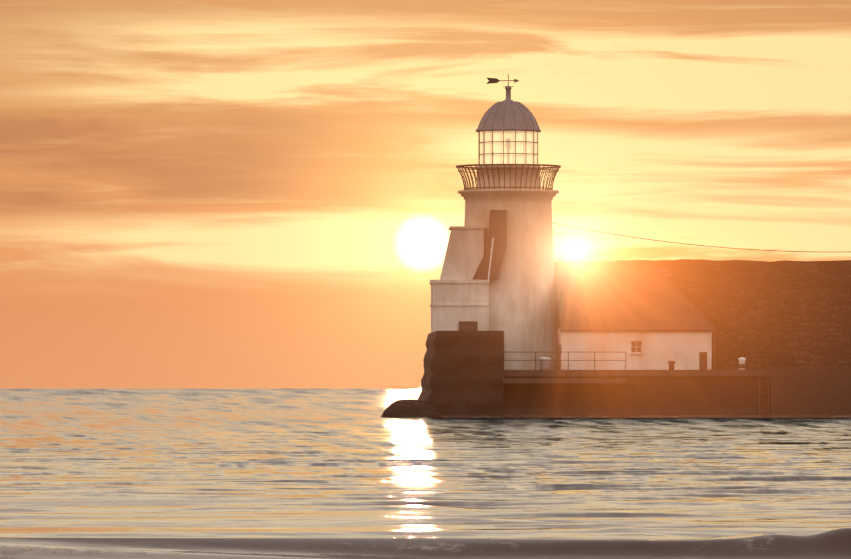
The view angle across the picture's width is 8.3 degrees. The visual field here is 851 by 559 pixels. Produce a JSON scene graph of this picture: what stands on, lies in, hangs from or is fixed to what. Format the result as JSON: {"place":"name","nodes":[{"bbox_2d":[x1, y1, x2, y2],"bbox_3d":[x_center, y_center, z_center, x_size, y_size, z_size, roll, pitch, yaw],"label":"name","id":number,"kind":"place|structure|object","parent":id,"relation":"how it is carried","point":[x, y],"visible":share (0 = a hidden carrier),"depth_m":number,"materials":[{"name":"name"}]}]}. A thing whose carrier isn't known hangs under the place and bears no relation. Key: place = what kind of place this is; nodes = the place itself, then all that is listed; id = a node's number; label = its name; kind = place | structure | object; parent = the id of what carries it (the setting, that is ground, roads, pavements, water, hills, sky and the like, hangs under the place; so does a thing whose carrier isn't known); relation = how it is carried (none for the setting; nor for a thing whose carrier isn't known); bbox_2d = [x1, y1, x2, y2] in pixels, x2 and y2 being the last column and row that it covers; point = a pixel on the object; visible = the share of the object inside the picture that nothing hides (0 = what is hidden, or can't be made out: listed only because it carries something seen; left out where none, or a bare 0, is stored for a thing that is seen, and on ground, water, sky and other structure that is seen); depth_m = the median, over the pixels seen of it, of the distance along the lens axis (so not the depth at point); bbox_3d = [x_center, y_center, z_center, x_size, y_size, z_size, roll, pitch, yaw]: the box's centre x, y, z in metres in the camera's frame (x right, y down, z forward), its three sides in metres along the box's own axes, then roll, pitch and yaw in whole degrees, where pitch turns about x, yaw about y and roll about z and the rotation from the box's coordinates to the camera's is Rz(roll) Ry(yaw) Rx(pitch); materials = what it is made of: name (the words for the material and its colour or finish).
{"place":"outdoors","nodes":[
{"label":"outdoors","id":0,"kind":"place"},
{"bbox_2d":[0,389,850,558],"bbox_3d":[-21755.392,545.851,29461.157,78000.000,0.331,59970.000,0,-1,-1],"label":"sea water","id":1,"kind":"structure","parent":0,"point":[218,474],"depth_m":88.97,"materials":[{"name":"grey liquid"}]},
{"bbox_2d":[380,399,441,416],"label":"pier toe rocks","id":2,"kind":"object","parent":1,"relation":"in","point":[408,408],"depth_m":288.67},
{"bbox_2d":[442,414,841,416],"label":"quay foam","id":3,"kind":"object","parent":1,"relation":"on","point":[644,416],"depth_m":290.77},
{"bbox_2d":[0,0,850,388],"label":"sky","id":4,"kind":"structure","parent":0,"point":[195,194],"materials":[{"name":"orange"}]},
{"bbox_2d":[417,331,503,416],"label":"stone pier end","id":5,"kind":"object","parent":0,"point":[463,375],"depth_m":290.37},
{"bbox_2d":[429,226,488,332],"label":"lighthouse buttress","id":6,"kind":"structure","parent":5,"relation":"on","point":[458,293],"depth_m":299.94,"materials":[{"name":"white paint"}]},
{"bbox_2d":[459,321,476,330],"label":"doorway","id":7,"kind":"structure","parent":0,"point":[467,325],"depth_m":299.82,"materials":[{"name":"brown wood"}]},
{"bbox_2d":[557,329,711,369],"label":"store walls","id":8,"kind":"structure","parent":0,"point":[660,350],"depth_m":298.11,"materials":[{"name":"white paint"}]},
{"bbox_2d":[555,263,712,328],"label":"roof","id":9,"kind":"structure","parent":8,"relation":"on","point":[630,296],"depth_m":300.24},
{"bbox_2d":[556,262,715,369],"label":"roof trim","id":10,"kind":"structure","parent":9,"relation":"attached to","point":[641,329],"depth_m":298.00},
{"bbox_2d":[600,269,671,281],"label":"roof patches","id":11,"kind":"object","parent":9,"relation":"attached to","point":[610,271],"depth_m":302.46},
{"bbox_2d":[629,341,643,353],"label":"window frame","id":12,"kind":"object","parent":8,"relation":"in","point":[636,352],"depth_m":298.25,"materials":[{"name":"wood"}]},
{"bbox_2d":[632,342,640,351],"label":"window pane","id":13,"kind":"object","parent":12,"relation":"in","point":[634,346],"depth_m":298.30,"materials":[{"name":"brown glass"}]},
{"bbox_2d":[699,352,706,369],"bbox_3d":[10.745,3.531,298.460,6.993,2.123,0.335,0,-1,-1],"label":"store door","id":14,"kind":"structure","parent":8,"relation":"in","point":[702,360],"depth_m":298.37,"materials":[{"name":"brown wood"}]},
{"bbox_2d":[554,259,850,369],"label":"stone wall","id":15,"kind":"structure","parent":0,"point":[782,313],"depth_m":303.41,"materials":[{"name":"brown stone"}]},
{"bbox_2d":[770,366,850,416],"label":"quay wall","id":16,"kind":"structure","parent":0,"point":[809,391],"depth_m":291.02,"materials":[{"name":"brown stone"}]},
{"bbox_3d":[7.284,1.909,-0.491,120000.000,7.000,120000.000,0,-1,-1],"label":"sand seabed","id":17,"kind":"structure","parent":0,"visible":0},
{"bbox_2d":[504,376,769,416],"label":"pier wall","id":18,"kind":"structure","parent":17,"relation":"on","point":[685,396],"depth_m":291.17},
{"bbox_2d":[458,166,558,369],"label":"lighthouse tower","id":19,"kind":"structure","parent":18,"relation":"on","point":[522,306],"depth_m":300.57,"materials":[{"name":"white paint"}]},
{"bbox_2d":[472,210,506,279],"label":"lighthouse stair door","id":20,"kind":"structure","parent":19,"relation":"attached to","point":[498,226],"depth_m":299.97,"materials":[{"name":"brown wood"}]},
{"bbox_2d":[488,238,493,280],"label":"lighthouse handrail","id":21,"kind":"object","parent":19,"relation":"attached to","point":[490,259],"depth_m":299.88,"materials":[{"name":"white metal"}]},
{"bbox_2d":[478,130,537,163],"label":"lighthouse lantern bars","id":22,"kind":"object","parent":19,"relation":"on","point":[503,141],"depth_m":301.54,"materials":[{"name":"metal"}]},
{"bbox_2d":[476,86,540,131],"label":"dome roof","id":23,"kind":"structure","parent":22,"relation":"on","point":[509,121],"depth_m":301.70,"materials":[{"name":"grey metal"}]},
{"bbox_2d":[487,74,518,86],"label":"weather vane","id":24,"kind":"object","parent":23,"relation":"on","point":[493,80],"depth_m":302.78,"materials":[{"name":"black metal"}]},
{"bbox_2d":[477,102,539,128],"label":"dome ribs","id":25,"kind":"object","parent":23,"relation":"attached to","point":[504,114],"depth_m":302.02,"materials":[{"name":"grey metal"}]},
{"bbox_2d":[480,131,536,163],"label":"lantern room glass","id":26,"kind":"object","parent":19,"relation":"attached to","point":[522,147],"depth_m":301.43,"materials":[{"name":"clear glass"}]},
{"bbox_2d":[456,164,560,189],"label":"gallery railing","id":27,"kind":"object","parent":19,"relation":"attached to","point":[548,168],"depth_m":300.99,"materials":[{"name":"black metal"}]},
{"bbox_2d":[553,223,813,251],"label":"overhead cable","id":28,"kind":"object","parent":19,"relation":"attached to","point":[684,243],"depth_m":303.27,"materials":[{"name":"metal"}]},
{"bbox_2d":[539,357,550,369],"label":"deck bin","id":29,"kind":"object","parent":18,"relation":"on","point":[544,365],"depth_m":292.46,"materials":[{"name":"white plastic"}]},
{"bbox_2d":[557,345,561,369],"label":"deck post","id":30,"kind":"object","parent":18,"relation":"on","point":[559,350],"depth_m":292.01,"materials":[{"name":"metal"}]},
{"bbox_2d":[504,352,625,369],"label":"deck railing","id":31,"kind":"object","parent":18,"relation":"on","point":[568,360],"depth_m":291.60,"materials":[{"name":"metal"}]},
{"bbox_2d":[503,370,769,382],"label":"pier ledge","id":32,"kind":"object","parent":18,"relation":"on","point":[618,373],"depth_m":290.96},
{"bbox_2d":[738,357,745,369],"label":"white deck bollard","id":33,"kind":"object","parent":18,"relation":"on","point":[741,360],"depth_m":292.09,"materials":[{"name":"plastic"}]},
{"bbox_2d":[738,364,745,367],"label":"bollard band","id":34,"kind":"object","parent":33,"relation":"attached to","point":[741,365],"depth_m":292.06,"materials":[{"name":"metal"}]},
{"bbox_2d":[668,361,844,369],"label":"bollards","id":35,"kind":"object","parent":18,"relation":"on","point":[799,363],"depth_m":291.84,"materials":[{"name":"metal"}]},
{"bbox_2d":[759,360,768,416],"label":"quay ladder","id":36,"kind":"object","parent":18,"relation":"attached to","point":[759,387],"depth_m":291.07,"materials":[{"name":"metal"}]}
]}

